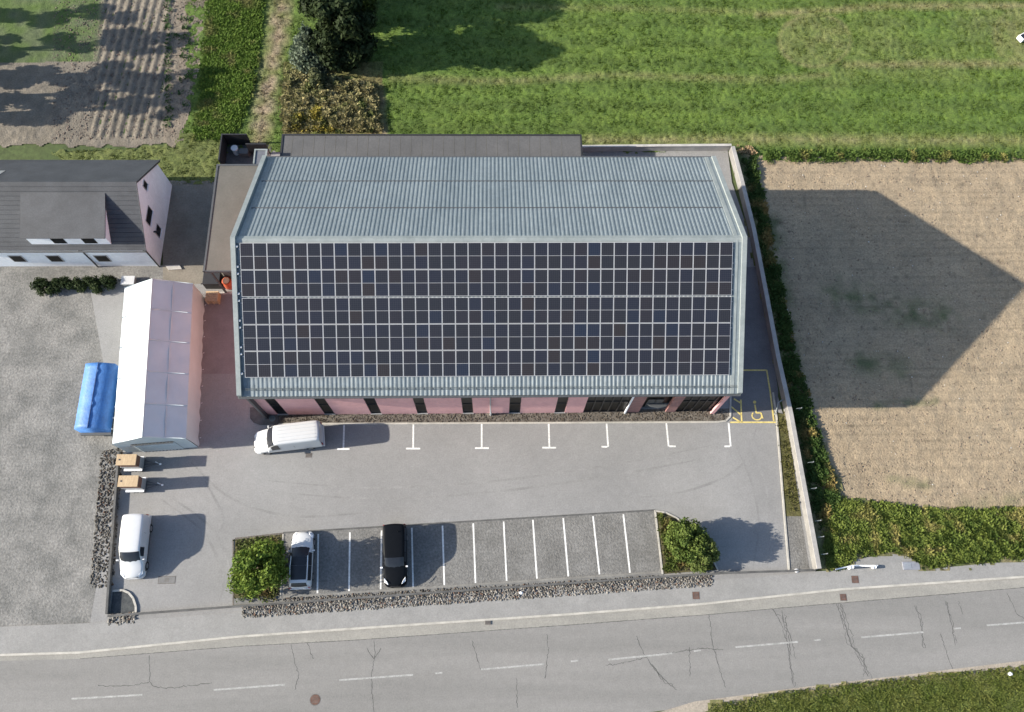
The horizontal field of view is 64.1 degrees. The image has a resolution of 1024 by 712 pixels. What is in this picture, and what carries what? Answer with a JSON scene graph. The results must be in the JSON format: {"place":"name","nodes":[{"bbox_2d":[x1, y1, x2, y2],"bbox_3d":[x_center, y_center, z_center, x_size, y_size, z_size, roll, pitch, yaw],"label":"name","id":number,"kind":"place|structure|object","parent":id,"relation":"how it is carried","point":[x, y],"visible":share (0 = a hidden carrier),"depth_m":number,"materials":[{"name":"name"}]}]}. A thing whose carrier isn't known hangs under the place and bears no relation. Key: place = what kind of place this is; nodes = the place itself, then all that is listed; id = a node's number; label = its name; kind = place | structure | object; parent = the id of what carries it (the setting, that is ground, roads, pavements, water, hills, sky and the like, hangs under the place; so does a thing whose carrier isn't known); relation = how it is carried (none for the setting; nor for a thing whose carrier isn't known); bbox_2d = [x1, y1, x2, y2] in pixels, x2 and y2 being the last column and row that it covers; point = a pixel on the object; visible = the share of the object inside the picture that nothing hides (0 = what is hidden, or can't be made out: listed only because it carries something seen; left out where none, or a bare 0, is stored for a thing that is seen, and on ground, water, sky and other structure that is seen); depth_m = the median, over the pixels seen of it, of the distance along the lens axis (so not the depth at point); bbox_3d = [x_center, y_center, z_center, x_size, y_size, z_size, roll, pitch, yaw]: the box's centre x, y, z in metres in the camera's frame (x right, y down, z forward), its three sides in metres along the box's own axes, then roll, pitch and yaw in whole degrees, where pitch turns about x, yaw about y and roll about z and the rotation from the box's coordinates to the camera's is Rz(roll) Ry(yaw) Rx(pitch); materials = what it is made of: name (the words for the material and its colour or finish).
{"place":"outdoors","nodes":[
{"label":"outdoors","id":0,"kind":"place"},
{"bbox_2d":[0,265,162,626],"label":"gravel yard","id":1,"kind":"structure","parent":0,"point":[50,455],"depth_m":68.77,"materials":[{"name":"grey gravel"}]},
{"bbox_2d":[28,277,48,296],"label":"hedge shrub","id":2,"kind":"object","parent":1,"relation":"on","point":[38,284],"visible":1,"depth_m":73.07,"materials":[{"name":"green plant"}]},
{"bbox_2d":[44,277,61,295],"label":"hedge shrub","id":3,"kind":"object","parent":1,"relation":"on","point":[53,287],"visible":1,"depth_m":73.15,"materials":[{"name":"green plant"}]},
{"bbox_2d":[58,276,73,289],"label":"hedge shrub","id":4,"kind":"object","parent":1,"relation":"on","point":[66,283],"visible":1,"depth_m":73.22,"materials":[{"name":"green plant"}]},
{"bbox_2d":[71,275,88,292],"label":"hedge shrub","id":5,"kind":"object","parent":1,"relation":"on","point":[79,284],"visible":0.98,"depth_m":73.31,"materials":[{"name":"green plant"}]},
{"bbox_2d":[0,160,171,266],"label":"white house","id":6,"kind":"structure","parent":1,"relation":"on","point":[97,213],"depth_m":70.54,"materials":[{"name":"tile"}]},
{"bbox_2d":[7,255,27,261],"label":"window","id":7,"kind":"structure","parent":6,"relation":"in","point":[16,258],"depth_m":72.95,"materials":[{"name":"glass"}]},
{"bbox_2d":[93,255,111,261],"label":"window","id":8,"kind":"structure","parent":6,"relation":"in","point":[100,258],"depth_m":73.14,"materials":[{"name":"glass"}]},
{"bbox_2d":[145,205,153,226],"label":"window","id":9,"kind":"structure","parent":6,"relation":"in","point":[149,215],"depth_m":72.43,"materials":[{"name":"glass"}]},
{"bbox_2d":[74,362,118,435],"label":"covered trailer","id":10,"kind":"object","parent":1,"relation":"on","point":[95,415],"visible":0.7,"depth_m":68.33,"materials":[{"name":"blue metal"}]},
{"bbox_2d":[90,448,122,587],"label":"rubble strip","id":11,"kind":"object","parent":1,"relation":"on","point":[107,459],"visible":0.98,"depth_m":66.94,"materials":[{"name":"stone"}]},
{"bbox_2d":[0,0,208,147],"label":"vegetable field","id":12,"kind":"structure","parent":0,"point":[28,81],"depth_m":81.94,"materials":[{"name":"soil"}]},
{"bbox_2d":[160,0,194,127],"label":"seedlings","id":13,"kind":"object","parent":12,"relation":"on","point":[167,24],"visible":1,"depth_m":82.77,"materials":[{"name":"green plant"}]},
{"bbox_2d":[163,180,224,283],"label":"courtyard","id":14,"kind":"structure","parent":0,"point":[186,232],"depth_m":76.11,"materials":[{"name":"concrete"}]},
{"bbox_2d":[201,294,235,373],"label":"side yard","id":15,"kind":"structure","parent":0,"point":[218,351],"depth_m":72.53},
{"bbox_2d":[205,291,220,303],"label":"crate stack","id":16,"kind":"object","parent":15,"relation":"on","point":[212,297],"visible":1,"depth_m":73.08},
{"bbox_2d":[189,0,265,141],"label":"strip grass","id":17,"kind":"structure","parent":0,"point":[222,27],"depth_m":82.33,"materials":[{"name":"green plant"}]},
{"bbox_2d":[253,149,269,163],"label":"roof hatch","id":18,"kind":"object","parent":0,"point":[258,153],"visible":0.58,"depth_m":74.48,"materials":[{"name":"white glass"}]},
{"bbox_2d":[90,151,813,622],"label":"parking lot","id":19,"kind":"structure","parent":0,"point":[228,459],"depth_m":68.59,"materials":[{"name":"grey asphalt"}]},
{"bbox_2d":[85,275,104,294],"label":"hedge shrub","id":20,"kind":"object","parent":19,"relation":"on","point":[93,283],"visible":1,"depth_m":73.30,"materials":[{"name":"green plant"}]},
{"bbox_2d":[99,274,116,290],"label":"hedge shrub","id":21,"kind":"object","parent":19,"relation":"on","point":[110,281],"visible":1,"depth_m":73.40,"materials":[{"name":"green plant"}]},
{"bbox_2d":[107,611,135,625],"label":"corner stones","id":22,"kind":"object","parent":19,"relation":"on","point":[126,619],"visible":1,"depth_m":64.28,"materials":[{"name":"grey stone"}]},
{"bbox_2d":[110,591,134,613],"bbox_3d":[-30.710,19.495,64.794,2.060,0.050,1.820,0,70,-1],"label":"corner bed","id":23,"kind":"object","parent":19,"relation":"on","point":[122,602],"visible":1,"depth_m":64.72,"materials":[{"name":"stone"}]},
{"bbox_2d":[120,276,135,285],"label":"garden box","id":24,"kind":"object","parent":19,"relation":"on","point":[128,280],"visible":0.92,"depth_m":73.78,"materials":[{"name":"plastic"}]},
{"bbox_2d":[116,514,152,579],"bbox_3d":[-30.227,15.201,65.340,2.240,1.967,5.030,-2,70,-2],"label":"panel van","id":25,"kind":"object","parent":19,"relation":"on","point":[136,530],"visible":1,"depth_m":64.72,"materials":[{"name":"white paint"}]},
{"bbox_2d":[116,454,160,471],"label":"box trailer","id":26,"kind":"object","parent":19,"relation":"on","point":[131,462],"visible":1,"depth_m":66.69,"materials":[{"name":"wood"}]},
{"bbox_2d":[117,475,162,492],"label":"box trailer","id":27,"kind":"object","parent":19,"relation":"on","point":[133,483],"visible":1,"depth_m":66.12,"materials":[{"name":"brown wood"}]},
{"bbox_2d":[112,279,205,452],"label":"marquee","id":28,"kind":"object","parent":19,"relation":"on","point":[158,392],"visible":1,"depth_m":68.14,"materials":[{"name":"white fabric"}]},
{"bbox_2d":[158,576,175,583],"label":"drain grate","id":29,"kind":"object","parent":19,"relation":"on","point":[166,579],"visible":1,"depth_m":65.43,"materials":[{"name":"metal"}]},
{"bbox_2d":[201,271,223,288],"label":"skip bin","id":30,"kind":"object","parent":19,"relation":"on","point":[209,281],"visible":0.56,"depth_m":73.39,"materials":[{"name":"grey metal"}]},
{"bbox_2d":[222,277,231,289],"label":"orange drum","id":31,"kind":"object","parent":19,"relation":"on","point":[227,282],"visible":0.88,"depth_m":73.27,"materials":[{"name":"plastic"}]},
{"bbox_2d":[232,533,282,604],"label":"kerb","id":32,"kind":"structure","parent":19,"relation":"on","point":[233,554],"depth_m":66.53,"materials":[{"name":"grey concrete"}]},
{"bbox_2d":[234,534,281,604],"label":"planting bed","id":33,"kind":"object","parent":19,"relation":"on","point":[279,536],"visible":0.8,"depth_m":66.52,"materials":[{"name":"soil"}]},
{"bbox_2d":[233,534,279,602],"bbox_3d":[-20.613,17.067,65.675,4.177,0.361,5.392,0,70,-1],"label":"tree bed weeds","id":34,"kind":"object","parent":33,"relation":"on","point":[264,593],"visible":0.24,"depth_m":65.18,"materials":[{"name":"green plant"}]},
{"bbox_2d":[225,537,289,598],"bbox_3d":[-19.880,16.633,63.854,4.966,4.381,4.090,-15,71,-7],"label":"tree","id":35,"kind":"object","parent":33,"relation":"on","point":[258,562],"visible":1,"depth_m":62.79,"materials":[{"name":"green plant"}]},
{"bbox_2d":[250,407,278,424],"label":"corner bed","id":36,"kind":"object","parent":19,"relation":"on","point":[256,417],"visible":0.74,"depth_m":70.06,"materials":[{"name":"concrete"}]},
{"bbox_2d":[254,420,324,454],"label":"delivery van","id":37,"kind":"object","parent":19,"relation":"on","point":[308,435],"visible":1,"depth_m":67.46,"materials":[{"name":"white paint"}]},
{"bbox_2d":[234,573,663,604],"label":"kerb strip","id":38,"kind":"object","parent":19,"relation":"on","point":[256,600],"visible":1,"depth_m":65.56,"materials":[{"name":"concrete"}]},
{"bbox_2d":[283,575,659,601],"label":"bay edge stones","id":39,"kind":"object","parent":38,"relation":"on","point":[361,595],"visible":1,"depth_m":65.45,"materials":[{"name":"grey stone"}]},
{"bbox_2d":[160,428,771,600],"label":"tyre tracks","id":40,"kind":"object","parent":19,"relation":"on","point":[415,497],"visible":0.99,"depth_m":68.29,"materials":[{"name":"grey asphalt"}]},
{"bbox_2d":[283,509,654,533],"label":"kerb","id":41,"kind":"structure","parent":19,"relation":"on","point":[478,520],"depth_m":67.52,"materials":[{"name":"concrete"}]},
{"bbox_2d":[283,511,660,594],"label":"parking bays","id":42,"kind":"object","parent":19,"relation":"on","point":[642,542],"visible":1,"depth_m":66.67,"materials":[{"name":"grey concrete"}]},
{"bbox_2d":[288,531,314,589],"bbox_3d":[-16.838,16.278,65.420,2.130,1.596,4.580,-2,70,-2],"label":"white car","id":43,"kind":"object","parent":42,"relation":"on","point":[301,559],"visible":0.97,"depth_m":64.87,"materials":[{"name":"paint"}]},
{"bbox_2d":[380,524,407,587],"bbox_3d":[-9.416,15.956,65.475,2.200,1.994,4.930,-3,70,-2],"label":"black minivan","id":44,"kind":"object","parent":42,"relation":"on","point":[394,568],"visible":1,"depth_m":64.90,"materials":[{"name":"paint"}]},
{"bbox_2d":[280,510,662,596],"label":"kerb","id":45,"kind":"structure","parent":42,"relation":"on","point":[657,538],"depth_m":66.91,"materials":[{"name":"concrete"}]},
{"bbox_2d":[283,571,661,597],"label":"kerb","id":46,"kind":"structure","parent":42,"relation":"on","point":[472,584],"depth_m":65.74,"materials":[{"name":"grey concrete"}]},
{"bbox_2d":[317,514,630,592],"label":"bay lines","id":47,"kind":"object","parent":42,"relation":"on","point":[474,553],"visible":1,"depth_m":66.61,"materials":[{"name":"white paint"}]},
{"bbox_2d":[241,575,713,617],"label":"roadside stones","id":48,"kind":"object","parent":19,"relation":"on","point":[487,593],"visible":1,"depth_m":65.39,"materials":[{"name":"grey stone"}]},
{"bbox_2d":[279,408,728,422],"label":"gravel bed","id":49,"kind":"object","parent":19,"relation":"on","point":[543,415],"visible":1,"depth_m":70.58,"materials":[{"name":"gravel"}]},
{"bbox_2d":[278,396,731,424],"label":"kerb","id":50,"kind":"structure","parent":19,"relation":"on","point":[533,422],"depth_m":70.38,"materials":[{"name":"concrete"}]},
{"bbox_2d":[337,423,730,449],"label":"bay lines","id":51,"kind":"object","parent":19,"relation":"on","point":[481,447],"visible":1,"depth_m":69.94,"materials":[{"name":"white paint"}]},
{"bbox_2d":[656,512,716,573],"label":"planting bed","id":52,"kind":"object","parent":19,"relation":"on","point":[667,516],"visible":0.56,"depth_m":66.85,"materials":[{"name":"soil"}]},
{"bbox_2d":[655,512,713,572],"bbox_3d":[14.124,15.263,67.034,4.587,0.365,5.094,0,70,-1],"label":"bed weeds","id":53,"kind":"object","parent":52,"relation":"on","point":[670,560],"visible":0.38,"depth_m":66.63,"materials":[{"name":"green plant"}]},
{"bbox_2d":[663,517,709,562],"bbox_3d":[14.159,14.790,65.708,4.004,3.452,3.789,0,70,-1],"label":"shrub","id":54,"kind":"object","parent":52,"relation":"on","point":[681,536],"visible":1,"depth_m":64.89,"materials":[{"name":"green plant"}]},
{"bbox_2d":[686,537,719,573],"bbox_3d":[15.403,15.816,65.620,2.631,2.968,3.153,0,70,-1],"label":"shrub","id":55,"kind":"object","parent":52,"relation":"on","point":[705,562],"visible":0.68,"depth_m":64.92,"materials":[{"name":"green plant"}]},
{"bbox_2d":[772,392,789,569],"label":"kerb","id":56,"kind":"structure","parent":19,"relation":"on","point":[785,527],"depth_m":68.97,"materials":[{"name":"concrete"}]},
{"bbox_2d":[0,1,995,711],"bbox_3d":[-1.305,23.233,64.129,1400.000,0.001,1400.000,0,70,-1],"label":"ground","id":57,"kind":"structure","parent":0,"point":[26,151],"depth_m":78.86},
{"bbox_2d":[105,451,120,613],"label":"edge wall","id":58,"kind":"structure","parent":57,"relation":"on","point":[111,556],"depth_m":66.06,"materials":[{"name":"concrete"}]},
{"bbox_2d":[203,164,258,292],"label":"side annex","id":59,"kind":"object","parent":57,"relation":"on","point":[232,183],"visible":0.53,"depth_m":71.33,"materials":[{"name":"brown concrete"}]},
{"bbox_2d":[280,134,582,155],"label":"annex","id":60,"kind":"object","parent":57,"relation":"on","point":[431,144],"visible":0.41,"depth_m":76.06,"materials":[{"name":"grey metal"}]},
{"bbox_2d":[107,569,815,616],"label":"front wall","id":61,"kind":"structure","parent":57,"relation":"on","point":[437,592],"depth_m":65.39,"materials":[{"name":"concrete"}]},
{"bbox_2d":[230,155,746,418],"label":"industrial building","id":62,"kind":"structure","parent":57,"relation":"on","point":[376,285],"depth_m":63.07,"materials":[{"name":"grey metal"}]},
{"bbox_2d":[265,399,288,414],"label":"window","id":63,"kind":"structure","parent":62,"relation":"in","point":[273,403],"depth_m":68.31,"materials":[{"name":"black glass"}]},
{"bbox_2d":[315,399,334,414],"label":"window","id":64,"kind":"structure","parent":62,"relation":"in","point":[323,404],"depth_m":68.46,"materials":[{"name":"black glass"}]},
{"bbox_2d":[363,398,381,414],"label":"window","id":65,"kind":"structure","parent":62,"relation":"in","point":[371,403],"depth_m":68.64,"materials":[{"name":"black glass"}]},
{"bbox_2d":[413,398,427,413],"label":"window","id":66,"kind":"structure","parent":62,"relation":"in","point":[419,403],"depth_m":68.55,"materials":[{"name":"black glass"}]},
{"bbox_2d":[461,398,473,413],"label":"window","id":67,"kind":"structure","parent":62,"relation":"in","point":[467,405],"depth_m":68.71,"materials":[{"name":"black glass"}]},
{"bbox_2d":[509,398,520,413],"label":"window","id":68,"kind":"structure","parent":62,"relation":"in","point":[515,403],"depth_m":68.88,"materials":[{"name":"black glass"}]},
{"bbox_2d":[554,397,568,412],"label":"window","id":69,"kind":"structure","parent":62,"relation":"in","point":[561,404],"depth_m":68.77,"materials":[{"name":"black glass"}]},
{"bbox_2d":[582,144,731,151],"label":"wall","id":70,"kind":"structure","parent":57,"relation":"on","point":[656,147],"depth_m":79.49,"materials":[{"name":"concrete"}]},
{"bbox_2d":[729,146,820,569],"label":"boundary wall","id":71,"kind":"structure","parent":57,"relation":"on","point":[795,447],"depth_m":71.83,"materials":[{"name":"concrete"}]},
{"bbox_2d":[0,588,1023,711],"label":"road","id":72,"kind":"structure","parent":0,"point":[589,680],"depth_m":63.76,"materials":[{"name":"grey asphalt"}]},
{"bbox_2d":[310,694,320,705],"bbox_3d":[-15.079,26.332,62.644,0.840,0.034,0.840,0,70,-1],"label":"manhole cover","id":73,"kind":"object","parent":72,"relation":"on","point":[315,699],"visible":1,"depth_m":62.64,"materials":[{"name":"metal"}]},
{"bbox_2d":[0,578,1023,660],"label":"gutter strip","id":74,"kind":"object","parent":72,"relation":"on","point":[853,595],"visible":1,"depth_m":65.00,"materials":[{"name":"concrete"}]},
{"bbox_2d":[80,587,1023,658],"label":"asphalt joint","id":75,"kind":"object","parent":74,"relation":"on","point":[543,626],"visible":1,"depth_m":64.78,"materials":[{"name":"grey asphalt"}]},
{"bbox_2d":[71,622,1023,699],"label":"line","id":76,"kind":"object","parent":72,"relation":"on","point":[526,665],"visible":1,"depth_m":63.73,"materials":[{"name":"paint"}]},
{"bbox_2d":[98,594,1023,709],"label":"road cracks","id":77,"kind":"object","parent":72,"relation":"on","point":[782,618],"visible":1,"depth_m":64.35,"materials":[{"name":"grey asphalt"}]},
{"bbox_2d":[0,554,1023,653],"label":"pavement","id":78,"kind":"structure","parent":0,"point":[888,570],"depth_m":65.03,"materials":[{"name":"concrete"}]},
{"bbox_2d":[0,576,1023,655],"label":"kerb","id":79,"kind":"structure","parent":78,"relation":"on","point":[444,622],"depth_m":64.87,"materials":[{"name":"concrete"}]},
{"bbox_2d":[902,562,919,569],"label":"cable box","id":80,"kind":"object","parent":78,"relation":"on","point":[911,565],"visible":1,"depth_m":66.80,"materials":[{"name":"metal"}]},
{"bbox_2d":[51,0,1023,184],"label":"meadow","id":81,"kind":"structure","parent":0,"point":[760,45],"depth_m":83.16,"materials":[{"name":"green plant"}]},
{"bbox_2d":[218,134,270,163],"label":"storage pen","id":82,"kind":"object","parent":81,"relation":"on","point":[230,157],"visible":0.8,"depth_m":78.63,"materials":[{"name":"concrete"}]},
{"bbox_2d":[287,21,328,73],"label":"spruce","id":83,"kind":"object","parent":81,"relation":"on","point":[300,54],"visible":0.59,"depth_m":81.05,"materials":[{"name":"green plant"}]},
{"bbox_2d":[286,103,333,132],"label":"yellow weeds","id":84,"kind":"object","parent":81,"relation":"on","point":[314,114],"visible":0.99,"depth_m":79.92,"materials":[{"name":"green plant"}]},
{"bbox_2d":[308,67,338,90],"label":"bush","id":85,"kind":"object","parent":81,"relation":"on","point":[316,76],"visible":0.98,"depth_m":80.95,"materials":[{"name":"green plant"}]},
{"bbox_2d":[276,68,382,132],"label":"dry stalks","id":86,"kind":"object","parent":81,"relation":"on","point":[299,92],"visible":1,"depth_m":80.60,"materials":[{"name":"brown plant"}]},
{"bbox_2d":[297,0,378,72],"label":"dark tree","id":87,"kind":"object","parent":81,"relation":"on","point":[344,40],"visible":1,"depth_m":78.43,"materials":[{"name":"green plant"}]},
{"bbox_2d":[354,0,378,15],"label":"tall tree","id":88,"kind":"object","parent":81,"relation":"on","point":[368,6],"visible":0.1,"depth_m":82.08,"materials":[{"name":"green plant"}]},
{"bbox_2d":[731,267,777,420],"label":"lane","id":89,"kind":"structure","parent":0,"point":[757,352],"depth_m":72.68,"materials":[{"name":"grey asphalt"}]},
{"bbox_2d":[730,369,775,422],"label":"accessible bay marking","id":90,"kind":"object","parent":89,"relation":"on","point":[754,402],"visible":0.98,"depth_m":71.25,"materials":[{"name":"yellow paint"}]},
{"bbox_2d":[774,411,800,515],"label":"grass strip","id":91,"kind":"object","parent":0,"point":[788,506],"depth_m":69.30,"materials":[{"name":"green plant"}]},
{"bbox_2d":[775,416,799,510],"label":"strip tufts","id":92,"kind":"object","parent":91,"relation":"on","point":[787,475],"visible":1,"depth_m":69.40,"materials":[{"name":"green plant"}]},
{"bbox_2d":[786,516,808,569],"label":"paver strip","id":93,"kind":"object","parent":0,"point":[798,558],"visible":1,"depth_m":67.34,"materials":[{"name":"grey stone"}]},
{"bbox_2d":[661,661,1023,711],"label":"road shoulder","id":94,"kind":"object","parent":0,"point":[699,706],"visible":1,"depth_m":63.70},
{"bbox_2d":[705,665,1023,711],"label":"grass bank","id":95,"kind":"structure","parent":0,"point":[761,696],"depth_m":63.46,"materials":[{"name":"green plant"}]},
{"bbox_2d":[734,149,1023,571],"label":"weedy strip","id":96,"kind":"object","parent":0,"point":[819,533],"visible":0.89,"depth_m":68.69,"materials":[{"name":"green plant"}]},
{"bbox_2d":[736,144,757,154],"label":"straw clump","id":97,"kind":"object","parent":96,"relation":"on","point":[750,149],"visible":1,"depth_m":80.01,"materials":[{"name":"beige plant"}]},
{"bbox_2d":[741,156,840,529],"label":"wall weeds","id":98,"kind":"object","parent":96,"relation":"on","point":[809,434],"depth_m":72.15,"materials":[{"name":"green plant"}]},
{"bbox_2d":[820,495,1023,571],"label":"roadside weeds","id":99,"kind":"object","parent":96,"relation":"on","point":[853,525],"visible":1,"depth_m":67.58,"materials":[{"name":"green plant"}]},
{"bbox_2d":[756,155,1023,509],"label":"soil field","id":100,"kind":"structure","parent":0,"point":[965,379],"depth_m":74.51,"materials":[{"name":"brown soil"}]},
{"bbox_2d":[764,147,1023,163],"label":"field edge weeds","id":101,"kind":"object","parent":100,"relation":"on","point":[909,155],"visible":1,"depth_m":80.17,"materials":[{"name":"green plant"}]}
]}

